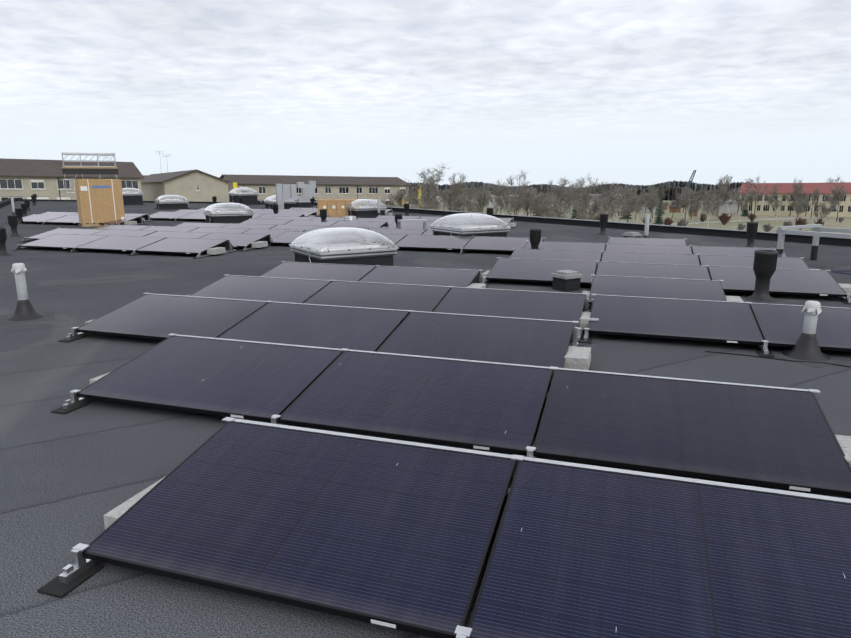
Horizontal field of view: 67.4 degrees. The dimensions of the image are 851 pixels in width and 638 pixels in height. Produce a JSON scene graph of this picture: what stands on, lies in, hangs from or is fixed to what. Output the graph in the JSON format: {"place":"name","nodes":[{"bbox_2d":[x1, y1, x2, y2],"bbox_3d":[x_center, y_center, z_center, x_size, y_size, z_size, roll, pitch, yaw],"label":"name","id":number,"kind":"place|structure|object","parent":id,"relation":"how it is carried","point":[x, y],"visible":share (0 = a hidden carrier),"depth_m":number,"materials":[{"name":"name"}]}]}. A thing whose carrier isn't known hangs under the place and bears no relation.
{"place":"outdoors","nodes":[
{"label":"outdoors","id":0,"kind":"place"},
{"bbox_2d":[0,158,143,200],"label":"apartment block","id":1,"kind":"structure","parent":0,"point":[28,178],"depth_m":105.40,"materials":[{"name":"beige paint"}]},
{"bbox_2d":[141,169,236,201],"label":"building","id":2,"kind":"structure","parent":0,"point":[195,185],"depth_m":120.37,"materials":[{"name":"beige paint"}]},
{"bbox_2d":[220,174,420,207],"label":"apartment block","id":3,"kind":"structure","parent":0,"point":[344,187],"depth_m":145.61,"materials":[{"name":"beige paint"}]},
{"bbox_2d":[0,0,850,187],"label":"sky","id":4,"kind":"structure","parent":0,"point":[634,92],"materials":[{"name":"white"}]},
{"bbox_2d":[409,200,850,233],"bbox_3d":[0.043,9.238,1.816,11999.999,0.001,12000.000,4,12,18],"label":"ground","id":5,"kind":"structure","parent":0,"point":[831,222],"depth_m":223.16,"materials":[{"name":"green plant"}]},
{"bbox_2d":[61,152,117,199],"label":"scaffold tower","id":6,"kind":"structure","parent":5,"relation":"on","point":[82,170],"depth_m":49.23,"materials":[{"name":"grey metal"}]},
{"bbox_2d":[381,188,410,207],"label":"bare tree","id":7,"kind":"object","parent":5,"relation":"on","point":[399,195],"visible":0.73,"depth_m":148.92,"materials":[{"name":"brown plant"}]},
{"bbox_2d":[400,168,433,208],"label":"birch tree","id":8,"kind":"object","parent":5,"relation":"on","point":[415,193],"visible":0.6,"depth_m":143.21,"materials":[{"name":"brown plant"}]},
{"bbox_2d":[0,201,850,637],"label":"roof","id":9,"kind":"structure","parent":5,"relation":"on","point":[68,481],"depth_m":4.76,"materials":[{"name":"black plastic"}]},
{"bbox_2d":[0,227,11,255],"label":"roof vent","id":10,"kind":"object","parent":9,"relation":"on","point":[3,238],"visible":1,"depth_m":14.36,"materials":[{"name":"black plastic"}]},
{"bbox_2d":[7,215,20,236],"bbox_3d":[-12.333,-2.789,19.101,0.352,0.628,0.352,3,12,18],"label":"roof vent","id":11,"kind":"object","parent":9,"relation":"on","point":[13,221],"visible":0.98,"depth_m":19.03,"materials":[{"name":"black plastic"}]},
{"bbox_2d":[6,263,44,320],"bbox_3d":[-5.006,-0.351,7.915,0.420,0.690,0.420,4,13,17],"label":"vent pipe","id":12,"kind":"object","parent":9,"relation":"on","point":[25,310],"visible":1,"depth_m":7.87,"materials":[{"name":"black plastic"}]},
{"bbox_2d":[6,214,65,223],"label":"solar panel","id":13,"kind":"object","parent":9,"relation":"on","point":[39,218],"visible":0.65,"depth_m":24.71,"materials":[{"name":"black glass"}]},
{"bbox_2d":[41,215,79,224],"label":"solar panel","id":14,"kind":"object","parent":9,"relation":"on","point":[70,219],"visible":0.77,"depth_m":24.07,"materials":[{"name":"black glass"}]},
{"bbox_2d":[13,233,109,250],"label":"solar panel","id":15,"kind":"object","parent":9,"relation":"on","point":[64,241],"visible":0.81,"depth_m":15.72,"materials":[{"name":"black glass"}]},
{"bbox_2d":[18,228,105,242],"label":"solar panel","id":16,"kind":"object","parent":9,"relation":"on","point":[65,231],"visible":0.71,"depth_m":17.81,"materials":[{"name":"black glass"}]},
{"bbox_2d":[74,179,124,226],"bbox_3d":[-12.007,-4.308,23.544,1.450,1.679,1.000,-8,15,-34],"label":"panel crate on pallet","id":17,"kind":"object","parent":9,"relation":"on","point":[99,201],"visible":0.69,"depth_m":23.13,"materials":[{"name":"cardboard"}]},
{"bbox_2d":[78,216,145,225],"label":"solar panel","id":18,"kind":"object","parent":9,"relation":"on","point":[131,220],"visible":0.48,"depth_m":23.43,"materials":[{"name":"black glass"}]},
{"bbox_2d":[67,235,166,252],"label":"solar panel","id":19,"kind":"object","parent":9,"relation":"on","point":[118,243],"visible":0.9,"depth_m":15.20,"materials":[{"name":"black glass"}]},
{"bbox_2d":[93,224,149,229],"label":"solar panel","id":20,"kind":"object","parent":9,"relation":"on","point":[125,227],"visible":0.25,"depth_m":19.32,"materials":[{"name":"black glass"}]},
{"bbox_2d":[91,229,156,235],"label":"solar panel","id":21,"kind":"object","parent":9,"relation":"on","point":[126,232],"visible":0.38,"depth_m":17.41,"materials":[{"name":"black glass"}]},
{"bbox_2d":[0,197,264,207],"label":"parapet","id":22,"kind":"structure","parent":9,"relation":"on","point":[6,202],"depth_m":44.47,"materials":[{"name":"black"}]},
{"bbox_2d":[122,188,144,204],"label":"skylight","id":23,"kind":"object","parent":9,"relation":"on","point":[131,197],"visible":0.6,"depth_m":41.25,"materials":[{"name":"white plastic"}]},
{"bbox_2d":[58,293,268,342],"bbox_3d":[-2.856,-0.008,7.238,1.847,0.309,1.537,4,13,18],"label":"solar panel","id":24,"kind":"object","parent":9,"relation":"on","point":[154,316],"visible":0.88,"depth_m":7.10,"materials":[{"name":"black glass"}]},
{"bbox_2d":[141,225,198,231],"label":"solar panel","id":25,"kind":"object","parent":9,"relation":"on","point":[169,228],"visible":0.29,"depth_m":18.79,"materials":[{"name":"black glass"}]},
{"bbox_2d":[149,211,192,218],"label":"solar panel","id":26,"kind":"object","parent":9,"relation":"on","point":[165,215],"visible":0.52,"depth_m":26.69,"materials":[{"name":"black glass"}]},
{"bbox_2d":[154,195,189,209],"bbox_3d":[-14.473,-6.653,36.222,1.824,0.792,1.700,-7,14,-30],"label":"skylight","id":27,"kind":"object","parent":9,"relation":"on","point":[169,204],"visible":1,"depth_m":35.74,"materials":[{"name":"white plastic"}]},
{"bbox_2d":[146,231,210,237],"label":"solar panel","id":28,"kind":"object","parent":9,"relation":"on","point":[174,234],"visible":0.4,"depth_m":16.89,"materials":[{"name":"black glass"}]},
{"bbox_2d":[127,237,236,258],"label":"solar panel","id":29,"kind":"object","parent":9,"relation":"on","point":[198,246],"visible":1,"depth_m":14.64,"materials":[{"name":"black glass"}]},
{"bbox_2d":[51,333,343,421],"bbox_3d":[-1.721,0.451,5.177,1.847,0.309,1.537,4,13,18],"label":"solar panel","id":30,"kind":"object","parent":9,"relation":"on","point":[254,380],"visible":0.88,"depth_m":5.00,"materials":[{"name":"black glass"}]},
{"bbox_2d":[176,222,229,227],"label":"solar panel","id":31,"kind":"object","parent":9,"relation":"on","point":[192,224],"visible":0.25,"depth_m":20.34,"materials":[{"name":"black glass"}]},
{"bbox_2d":[189,227,249,232],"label":"solar panel","id":32,"kind":"object","parent":9,"relation":"on","point":[220,230],"visible":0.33,"depth_m":18.28,"materials":[{"name":"black glass"}]},
{"bbox_2d":[202,203,253,223],"bbox_3d":[-7.651,-4.079,24.563,1.824,0.792,1.700,-7,14,-30],"label":"skylight","id":33,"kind":"object","parent":9,"relation":"on","point":[238,216],"visible":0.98,"depth_m":24.10,"materials":[{"name":"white plastic"}]},
{"bbox_2d":[200,232,275,250],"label":"solar panel","id":34,"kind":"object","parent":9,"relation":"on","point":[245,240],"visible":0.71,"depth_m":16.20,"materials":[{"name":"black glass"}]},
{"bbox_2d":[228,188,259,204],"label":"skylight","id":35,"kind":"object","parent":9,"relation":"on","point":[250,197],"visible":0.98,"depth_m":41.30,"materials":[{"name":"white plastic"}]},
{"bbox_2d":[220,223,276,228],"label":"solar panel","id":36,"kind":"object","parent":9,"relation":"on","point":[257,226],"visible":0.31,"depth_m":19.82,"materials":[{"name":"black glass"}]},
{"bbox_2d":[186,274,331,302],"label":"solar panel","id":37,"kind":"object","parent":9,"relation":"on","point":[276,289],"visible":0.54,"depth_m":8.79,"materials":[{"name":"black glass"}]},
{"bbox_2d":[239,218,292,224],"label":"solar panel","id":38,"kind":"object","parent":9,"relation":"on","point":[267,221],"visible":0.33,"depth_m":22.09,"materials":[{"name":"black glass"}]},
{"bbox_2d":[243,228,305,238],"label":"solar panel","id":39,"kind":"object","parent":9,"relation":"on","point":[274,233],"visible":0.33,"depth_m":17.78,"materials":[{"name":"black glass"}]},
{"bbox_2d":[37,417,518,637],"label":"solar panel","id":40,"kind":"object","parent":9,"relation":"on","point":[393,533],"visible":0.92,"depth_m":2.89,"materials":[{"name":"black glass"}]},
{"bbox_2d":[263,195,296,208],"bbox_3d":[-8.220,-6.622,36.086,1.824,0.792,1.700,-7,14,-30],"label":"skylight","id":41,"kind":"object","parent":9,"relation":"on","point":[288,203],"visible":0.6,"depth_m":35.68,"materials":[{"name":"white plastic"}]},
{"bbox_2d":[275,181,315,208],"bbox_3d":[-6.839,-6.506,33.730,2.046,1.581,0.620,-5,13,-20],"label":"ventilation unit","id":42,"kind":"object","parent":9,"relation":"on","point":[286,191],"visible":0.88,"depth_m":33.51,"materials":[{"name":"grey metal"}]},
{"bbox_2d":[270,224,327,229],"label":"solar panel","id":43,"kind":"object","parent":9,"relation":"on","point":[299,227],"visible":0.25,"depth_m":19.35,"materials":[{"name":"black glass"}]},
{"bbox_2d":[268,231,337,243],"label":"solar panel","id":44,"kind":"object","parent":9,"relation":"on","point":[288,237],"visible":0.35,"depth_m":16.64,"materials":[{"name":"black glass"}]},
{"bbox_2d":[284,219,337,225],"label":"solar panel","id":45,"kind":"object","parent":9,"relation":"on","point":[314,222],"visible":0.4,"depth_m":21.57,"materials":[{"name":"black glass"}]},
{"bbox_2d":[217,301,410,351],"bbox_3d":[-1.183,0.108,6.716,1.807,0.309,1.537,4,13,17],"label":"solar panel","id":46,"kind":"object","parent":9,"relation":"on","point":[348,327],"visible":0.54,"depth_m":6.65,"materials":[{"name":"black glass"}]},
{"bbox_2d":[259,261,376,281],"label":"solar panel","id":47,"kind":"object","parent":9,"relation":"on","point":[324,271],"visible":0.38,"depth_m":10.38,"materials":[{"name":"black glass"}]},
{"bbox_2d":[317,199,362,216],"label":"plywood crates","id":48,"kind":"object","parent":9,"relation":"on","point":[336,207],"visible":0.71,"depth_m":28.29,"materials":[{"name":"brown wood"}]},
{"bbox_2d":[289,227,398,265],"bbox_3d":[-1.631,-1.336,12.140,1.824,0.792,1.700,-7,14,-30],"label":"skylight","id":49,"kind":"object","parent":9,"relation":"on","point":[370,247],"visible":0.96,"depth_m":11.73,"materials":[{"name":"clear plastic"}]},
{"bbox_2d":[331,220,388,227],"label":"solar panel","id":50,"kind":"object","parent":9,"relation":"on","point":[364,223],"visible":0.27,"depth_m":21.06,"materials":[{"name":"black glass"}]},
{"bbox_2d":[347,199,386,217],"bbox_3d":[-2.835,-4.979,28.642,1.824,0.792,1.700,-7,14,-30],"label":"skylight","id":51,"kind":"object","parent":9,"relation":"on","point":[370,210],"visible":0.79,"depth_m":28.10,"materials":[{"name":"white plastic"}]},
{"bbox_2d":[333,233,406,243],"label":"solar panel","id":52,"kind":"object","parent":9,"relation":"on","point":[395,238],"visible":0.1,"depth_m":16.19,"materials":[{"name":"black glass"}]},
{"bbox_2d":[303,280,451,311],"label":"solar panel","id":53,"kind":"object","parent":9,"relation":"on","point":[426,298],"visible":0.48,"depth_m":8.27,"materials":[{"name":"black glass"}]},
{"bbox_2d":[368,228,426,234],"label":"solar panel","id":54,"kind":"object","parent":9,"relation":"on","point":[400,231],"visible":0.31,"depth_m":17.86,"materials":[{"name":"black glass"}]},
{"bbox_2d":[271,348,553,454],"bbox_3d":[-0.046,0.566,4.653,1.807,0.309,1.537,4,13,17],"label":"solar panel","id":55,"kind":"object","parent":9,"relation":"on","point":[489,406],"visible":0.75,"depth_m":4.48,"materials":[{"name":"black glass"}]},
{"bbox_2d":[388,221,443,229],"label":"solar panel","id":56,"kind":"object","parent":9,"relation":"on","point":[412,225],"visible":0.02,"depth_m":20.91,"materials":[{"name":"black glass"}]},
{"bbox_2d":[358,265,487,287],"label":"solar panel","id":57,"kind":"object","parent":9,"relation":"on","point":[429,276],"visible":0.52,"depth_m":9.86,"materials":[{"name":"black glass"}]},
{"bbox_2d":[0,202,850,367],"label":"roof patches","id":58,"kind":"object","parent":9,"relation":"on","point":[777,352],"visible":0.33,"depth_m":6.50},
{"bbox_2d":[395,234,473,249],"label":"solar panel","id":59,"kind":"object","parent":9,"relation":"on","point":[444,242],"visible":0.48,"depth_m":15.52,"materials":[{"name":"black glass"}]},
{"bbox_2d":[430,213,510,236],"bbox_3d":[1.130,-2.433,17.107,1.824,0.792,1.700,-7,14,-30],"label":"skylight","id":60,"kind":"object","parent":9,"relation":"on","point":[485,225],"visible":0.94,"depth_m":16.73,"materials":[{"name":"clear plastic"}]},
{"bbox_2d":[376,310,590,370],"bbox_3d":[0.569,0.230,6.165,2.002,0.309,1.537,4,13,18],"label":"solar panel","id":61,"kind":"object","parent":9,"relation":"on","point":[528,341],"visible":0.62,"depth_m":6.10,"materials":[{"name":"black glass"}]},
{"bbox_2d":[458,236,544,253],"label":"solar panel","id":62,"kind":"object","parent":9,"relation":"on","point":[488,243],"visible":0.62,"depth_m":15.05,"materials":[{"name":"black glass"}]},
{"bbox_2d":[433,286,598,342],"bbox_3d":[1.074,-0.109,7.701,2.002,0.309,1.537,4,13,17],"label":"solar panel","id":63,"kind":"object","parent":9,"relation":"on","point":[560,306],"visible":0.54,"depth_m":7.73,"materials":[{"name":"black glass"}]},
{"bbox_2d":[529,228,541,248],"bbox_3d":[2.374,-1.632,13.833,0.352,0.640,0.352,4,13,17],"label":"roof vent","id":64,"kind":"object","parent":9,"relation":"on","point":[535,237],"visible":0.69,"depth_m":13.71,"materials":[{"name":"black plastic"}]},
{"bbox_2d":[482,257,597,284],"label":"solar panel","id":65,"kind":"object","parent":9,"relation":"on","point":[528,270],"visible":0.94,"depth_m":10.78,"materials":[{"name":"black glass"}]},
{"bbox_2d":[509,248,602,261],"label":"solar panel","id":66,"kind":"object","parent":9,"relation":"on","point":[549,254],"visible":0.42,"depth_m":12.50,"materials":[{"name":"black glass"}]},
{"bbox_2d":[523,240,605,253],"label":"solar panel","id":67,"kind":"object","parent":9,"relation":"on","point":[580,246],"visible":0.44,"depth_m":14.05,"materials":[{"name":"black glass"}]},
{"bbox_2d":[550,270,583,291],"bbox_3d":[2.206,-0.603,9.983,0.360,0.290,0.360,-7,14,-30],"label":"roof vent","id":68,"kind":"object","parent":9,"relation":"on","point":[566,280],"visible":1,"depth_m":9.88,"materials":[{"name":"black metal"}]},
{"bbox_2d":[314,202,850,246],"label":"parapet","id":69,"kind":"structure","parent":9,"relation":"on","point":[760,235],"depth_m":20.68,"materials":[{"name":"grey metal"}]},
{"bbox_2d":[608,237,685,245],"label":"solar panel","id":70,"kind":"object","parent":9,"relation":"on","point":[648,241],"visible":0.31,"depth_m":15.12,"materials":[{"name":"black glass"}]},
{"bbox_2d":[605,243,691,253],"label":"solar panel","id":71,"kind":"object","parent":9,"relation":"on","point":[647,248],"visible":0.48,"depth_m":13.56,"materials":[{"name":"black glass"}]},
{"bbox_2d":[588,261,710,290],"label":"solar panel","id":72,"kind":"object","parent":9,"relation":"on","point":[678,271],"visible":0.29,"depth_m":10.41,"materials":[{"name":"black glass"}]},
{"bbox_2d":[601,251,699,264],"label":"solar panel","id":73,"kind":"object","parent":9,"relation":"on","point":[656,258],"visible":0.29,"depth_m":11.99,"materials":[{"name":"black glass"}]},
{"bbox_2d":[454,454,850,637],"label":"solar panel","id":74,"kind":"object","parent":9,"relation":"on","point":[583,551],"visible":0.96,"depth_m":2.57,"materials":[{"name":"black glass"}]},
{"bbox_2d":[582,274,743,311],"bbox_3d":[3.198,-0.339,8.745,2.042,0.309,1.537,4,13,17],"label":"solar panel","id":75,"kind":"object","parent":9,"relation":"on","point":[695,289],"visible":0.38,"depth_m":8.81,"materials":[{"name":"black glass"}]},
{"bbox_2d":[579,294,763,344],"bbox_3d":[2.699,0.004,7.199,1.847,0.309,1.537,4,13,17],"label":"solar panel","id":76,"kind":"object","parent":9,"relation":"on","point":[707,320],"visible":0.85,"depth_m":7.04,"materials":[{"name":"black glass"}]},
{"bbox_2d":[526,366,850,496],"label":"solar panel","id":77,"kind":"object","parent":9,"relation":"on","point":[776,437],"visible":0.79,"depth_m":3.95,"materials":[{"name":"black glass"}]},
{"bbox_2d":[689,245,787,256],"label":"solar panel","id":78,"kind":"object","parent":9,"relation":"on","point":[721,250],"visible":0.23,"depth_m":13.10,"materials":[{"name":"black glass"}]},
{"bbox_2d":[745,222,758,246],"bbox_3d":[8.071,-2.071,15.799,0.352,0.650,0.352,4,12,17],"label":"roof vent","id":79,"kind":"object","parent":9,"relation":"on","point":[751,229],"visible":0.94,"depth_m":15.71,"materials":[{"name":"black plastic"}]},
{"bbox_2d":[696,254,819,269],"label":"solar panel","id":80,"kind":"object","parent":9,"relation":"on","point":[748,261],"visible":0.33,"depth_m":11.48,"materials":[{"name":"black glass"}]},
{"bbox_2d":[745,250,778,301],"bbox_3d":[4.836,-0.625,9.126,0.418,0.704,0.418,4,14,17],"label":"roof vent","id":81,"kind":"object","parent":9,"relation":"on","point":[764,265],"visible":1,"depth_m":9.04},
{"bbox_2d":[705,265,850,303],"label":"solar panel","id":82,"kind":"object","parent":9,"relation":"on","point":[797,281],"visible":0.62,"depth_m":9.60,"materials":[{"name":"black glass"}]},
{"bbox_2d":[746,302,850,357],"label":"solar panel","id":83,"kind":"object","parent":9,"relation":"on","point":[780,325],"visible":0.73,"depth_m":6.69,"materials":[{"name":"black glass"}]},
{"bbox_2d":[782,301,829,360],"bbox_3d":[3.744,0.095,6.221,0.420,0.550,0.420,4,13,17],"label":"vent pipe","id":84,"kind":"object","parent":9,"relation":"on","point":[806,347],"visible":0.98,"depth_m":6.17,"materials":[{"name":"light grey metal"},{"name":"black rubber"}]},
{"bbox_2d":[776,224,850,260],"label":"steel hvac frame","id":85,"kind":"object","parent":9,"relation":"on","point":[782,231],"visible":0.94,"depth_m":12.85,"materials":[{"name":"grey paint"}]},
{"bbox_2d":[416,163,450,209],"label":"birch tree","id":86,"kind":"object","parent":5,"relation":"on","point":[432,180],"visible":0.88,"depth_m":127.34,"materials":[{"name":"brown plant"}]},
{"bbox_2d":[440,183,464,210],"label":"bare tree","id":87,"kind":"object","parent":5,"relation":"on","point":[449,195],"visible":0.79,"depth_m":148.62,"materials":[{"name":"brown plant"}]},
{"bbox_2d":[448,192,479,211],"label":"birch tree","id":88,"kind":"object","parent":5,"relation":"on","point":[459,201],"visible":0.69,"depth_m":118.90,"materials":[{"name":"brown plant"}]},
{"bbox_2d":[470,183,492,212],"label":"bare tree","id":89,"kind":"object","parent":5,"relation":"on","point":[481,197],"visible":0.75,"depth_m":133.20,"materials":[{"name":"brown plant"}]},
{"bbox_2d":[485,180,524,214],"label":"birch tree","id":90,"kind":"object","parent":5,"relation":"on","point":[500,197],"visible":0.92,"depth_m":116.12,"materials":[{"name":"brown plant"}]},
{"bbox_2d":[503,169,534,214],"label":"bare tree","id":91,"kind":"object","parent":5,"relation":"on","point":[526,194],"visible":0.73,"depth_m":143.22,"materials":[{"name":"brown plant"}]},
{"bbox_2d":[530,192,556,216],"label":"birch tree","id":92,"kind":"object","parent":5,"relation":"on","point":[535,202],"visible":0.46,"depth_m":128.77,"materials":[{"name":"brown plant"}]},
{"bbox_2d":[536,193,567,217],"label":"birch tree","id":93,"kind":"object","parent":5,"relation":"on","point":[557,206],"visible":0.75,"depth_m":111.79,"materials":[{"name":"brown plant"}]},
{"bbox_2d":[408,184,737,200],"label":"distant forest","id":94,"kind":"object","parent":5,"relation":"on","point":[669,195],"visible":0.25,"depth_m":744.82,"materials":[{"name":"plant"}]},
{"bbox_2d":[557,182,589,218],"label":"birch tree","id":95,"kind":"object","parent":5,"relation":"on","point":[567,193],"visible":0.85,"depth_m":124.60,"materials":[{"name":"brown plant"}]},
{"bbox_2d":[407,180,747,192],"bbox_3d":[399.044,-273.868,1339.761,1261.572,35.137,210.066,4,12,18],"label":"distant forest","id":96,"kind":"object","parent":5,"relation":"on","point":[694,186],"visible":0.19,"depth_m":1401.84,"materials":[{"name":"green plant"}]},
{"bbox_2d":[566,173,597,208],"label":"bare tree","id":97,"kind":"object","parent":5,"relation":"on","point":[590,187],"visible":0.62,"depth_m":161.60,"materials":[{"name":"brown plant"}]},
{"bbox_2d":[572,195,603,219],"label":"birch tree","id":98,"kind":"object","parent":5,"relation":"on","point":[595,210],"visible":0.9,"depth_m":119.61,"materials":[{"name":"brown plant"}]},
{"bbox_2d":[593,181,629,220],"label":"birch tree","id":99,"kind":"object","parent":5,"relation":"on","point":[609,196],"visible":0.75,"depth_m":127.22,"materials":[{"name":"brown plant"}]},
{"bbox_2d":[602,190,631,221],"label":"birch tree","id":100,"kind":"object","parent":5,"relation":"on","point":[622,200],"visible":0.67,"depth_m":137.57,"materials":[{"name":"grey plant"}]},
{"bbox_2d":[677,185,698,219],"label":"birch tree","id":101,"kind":"object","parent":5,"relation":"on","point":[691,200],"visible":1,"depth_m":203.38,"materials":[{"name":"grey plant"}]},
{"bbox_2d":[692,187,715,223],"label":"birch tree","id":102,"kind":"object","parent":5,"relation":"on","point":[701,200],"visible":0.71,"depth_m":190.71,"materials":[{"name":"grey plant"}]},
{"bbox_2d":[698,194,723,227],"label":"tree","id":103,"kind":"object","parent":5,"relation":"on","point":[709,206],"visible":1,"depth_m":161.80,"materials":[{"name":"brown plant"}]},
{"bbox_2d":[743,177,768,213],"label":"bare tree","id":104,"kind":"object","parent":5,"relation":"on","point":[754,195],"visible":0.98,"depth_m":239.30,"materials":[{"name":"brown plant"}]},
{"bbox_2d":[764,184,782,220],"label":"tree","id":105,"kind":"object","parent":5,"relation":"on","point":[776,202],"visible":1,"depth_m":206.89,"materials":[{"name":"brown plant"}]},
{"bbox_2d":[738,182,850,216],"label":"building","id":106,"kind":"structure","parent":5,"relation":"on","point":[843,209],"depth_m":256.29,"materials":[{"name":"paint"}]},
{"bbox_2d":[813,198,833,222],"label":"bare tree","id":107,"kind":"object","parent":5,"relation":"on","point":[824,210],"visible":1,"depth_m":164.30,"materials":[{"name":"brown plant"}]},
{"bbox_2d":[824,182,847,221],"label":"bare tree","id":108,"kind":"object","parent":5,"relation":"on","point":[839,193],"visible":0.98,"depth_m":205.46,"materials":[{"name":"brown plant"}]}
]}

